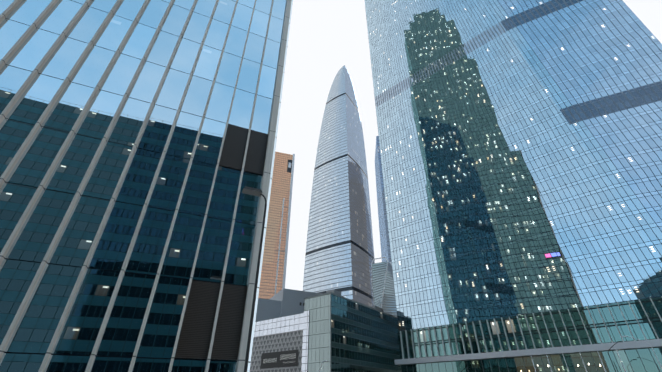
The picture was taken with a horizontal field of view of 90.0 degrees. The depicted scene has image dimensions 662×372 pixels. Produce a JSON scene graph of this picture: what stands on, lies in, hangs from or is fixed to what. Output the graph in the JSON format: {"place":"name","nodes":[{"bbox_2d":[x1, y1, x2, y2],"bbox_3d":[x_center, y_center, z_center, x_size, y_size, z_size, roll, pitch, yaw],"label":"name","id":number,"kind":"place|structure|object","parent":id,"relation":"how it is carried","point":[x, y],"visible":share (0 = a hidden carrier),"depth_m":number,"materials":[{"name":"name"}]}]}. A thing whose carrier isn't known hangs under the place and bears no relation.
{"place":"outdoors","nodes":[
{"label":"outdoors","id":0,"kind":"place"},
{"bbox_2d":[258,151,294,298],"bbox_3d":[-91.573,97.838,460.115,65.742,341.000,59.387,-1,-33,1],"label":"building","id":1,"kind":"structure","parent":0,"point":[273,274],"depth_m":463.65,"materials":[{"name":"orange glass"}]},
{"bbox_2d":[255,288,321,321],"bbox_3d":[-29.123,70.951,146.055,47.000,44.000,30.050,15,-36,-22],"label":"blank block","id":2,"kind":"structure","parent":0,"point":[283,302],"depth_m":144.56,"materials":[{"name":"grey concrete"}]},
{"bbox_2d":[275,0,661,290],"label":"sky","id":3,"kind":"structure","parent":0,"point":[325,36],"materials":[{"name":"white"}]},
{"label":"ground","id":4,"kind":"structure","parent":0,"visible":0},
{"bbox_2d":[0,0,292,371],"bbox_3d":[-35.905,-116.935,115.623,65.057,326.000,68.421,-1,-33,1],"label":"glass facade","id":5,"kind":"structure","parent":4,"relation":"on","point":[26,349],"depth_m":17.90,"materials":[{"name":"blue glass"}]},
{"bbox_2d":[0,0,291,371],"bbox_3d":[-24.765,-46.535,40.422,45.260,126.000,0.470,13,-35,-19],"label":"window mullions","id":6,"kind":"object","parent":5,"relation":"attached to","point":[215,324],"visible":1,"depth_m":17.03,"materials":[{"name":"grey metal"}]},
{"bbox_2d":[242,186,266,371],"bbox_3d":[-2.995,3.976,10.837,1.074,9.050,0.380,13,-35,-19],"label":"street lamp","id":7,"kind":"object","parent":4,"relation":"on","point":[252,191],"visible":1,"depth_m":11.67,"materials":[{"name":"grey metal"}]},
{"bbox_2d":[303,65,374,305],"bbox_3d":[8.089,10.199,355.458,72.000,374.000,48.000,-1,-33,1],"label":"skyscraper","id":8,"kind":"structure","parent":4,"relation":"on","point":[339,255],"depth_m":336.87,"materials":[{"name":"grey glass"}]},
{"bbox_2d":[304,294,400,371],"bbox_3d":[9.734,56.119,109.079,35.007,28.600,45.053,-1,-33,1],"label":"midrise","id":9,"kind":"structure","parent":4,"relation":"on","point":[364,339],"depth_m":99.98,"materials":[{"name":"teal glass"}]},
{"bbox_2d":[250,313,303,371],"bbox_3d":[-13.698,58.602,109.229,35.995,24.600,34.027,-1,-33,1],"label":"building facade","id":10,"kind":"structure","parent":9,"relation":"attached to","point":[285,333],"depth_m":103.84,"materials":[{"name":"grey metal"}]},
{"bbox_2d":[260,349,298,368],"bbox_3d":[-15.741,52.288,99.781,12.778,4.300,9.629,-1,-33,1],"label":"billboard","id":11,"kind":"object","parent":10,"relation":"attached to","point":[289,358],"visible":1,"depth_m":99.53},
{"bbox_2d":[301,292,396,371],"bbox_3d":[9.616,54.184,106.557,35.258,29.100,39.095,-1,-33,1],"label":"trim","id":12,"kind":"structure","parent":9,"relation":"attached to","point":[304,367],"depth_m":97.27,"materials":[{"name":"grey metal"}]},
{"bbox_2d":[326,289,382,310],"bbox_3d":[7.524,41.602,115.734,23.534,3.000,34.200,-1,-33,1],"label":"trees","id":13,"kind":"object","parent":9,"relation":"on","point":[339,293],"visible":0.17,"depth_m":103.51,"materials":[{"name":"green plant"}]},
{"bbox_2d":[375,136,391,262],"bbox_3d":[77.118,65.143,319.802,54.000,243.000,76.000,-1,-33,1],"label":"skyscraper","id":14,"kind":"structure","parent":4,"relation":"on","point":[384,234],"depth_m":332.62,"materials":[{"name":"glass"}]},
{"bbox_2d":[371,257,396,316],"bbox_3d":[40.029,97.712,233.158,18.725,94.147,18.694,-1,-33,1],"label":"skyscraper","id":15,"kind":"structure","parent":4,"relation":"on","point":[383,292],"depth_m":243.17,"materials":[{"name":"grey glass"}]},
{"bbox_2d":[397,297,661,371],"bbox_3d":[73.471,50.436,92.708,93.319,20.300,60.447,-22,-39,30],"label":"glass facade","id":16,"kind":"structure","parent":4,"relation":"on","point":[640,360],"depth_m":78.08,"materials":[{"name":"teal glass"}]},
{"bbox_2d":[365,0,661,330],"bbox_3d":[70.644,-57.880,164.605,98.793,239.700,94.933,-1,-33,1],"label":"tower","id":17,"kind":"structure","parent":16,"relation":"on","point":[520,142],"depth_m":103.61,"materials":[{"name":"blue glass"}]},
{"bbox_2d":[394,339,661,364],"bbox_3d":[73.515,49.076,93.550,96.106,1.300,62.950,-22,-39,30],"label":"canopy","id":18,"kind":"object","parent":16,"relation":"on","point":[585,348],"visible":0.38,"depth_m":78.03,"materials":[{"name":"white metal"}]},
{"bbox_2d":[400,296,661,358],"bbox_3d":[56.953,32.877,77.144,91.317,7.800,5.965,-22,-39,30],"label":"facade fins","id":19,"kind":"object","parent":16,"relation":"attached to","point":[514,334],"visible":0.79,"depth_m":84.17,"materials":[{"name":"grey metal"}]},
{"bbox_2d":[607,341,622,371],"bbox_3d":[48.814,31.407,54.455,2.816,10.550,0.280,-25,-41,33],"label":"street lamp","id":20,"kind":"object","parent":4,"relation":"on","point":[609,355],"visible":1,"depth_m":56.80,"materials":[{"name":"grey metal"}]},
{"bbox_2d":[622,336,661,368],"bbox_3d":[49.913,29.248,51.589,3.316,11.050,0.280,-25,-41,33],"label":"street lamp","id":21,"kind":"object","parent":4,"relation":"on","point":[651,347],"visible":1,"depth_m":52.70,"materials":[{"name":"white metal"}]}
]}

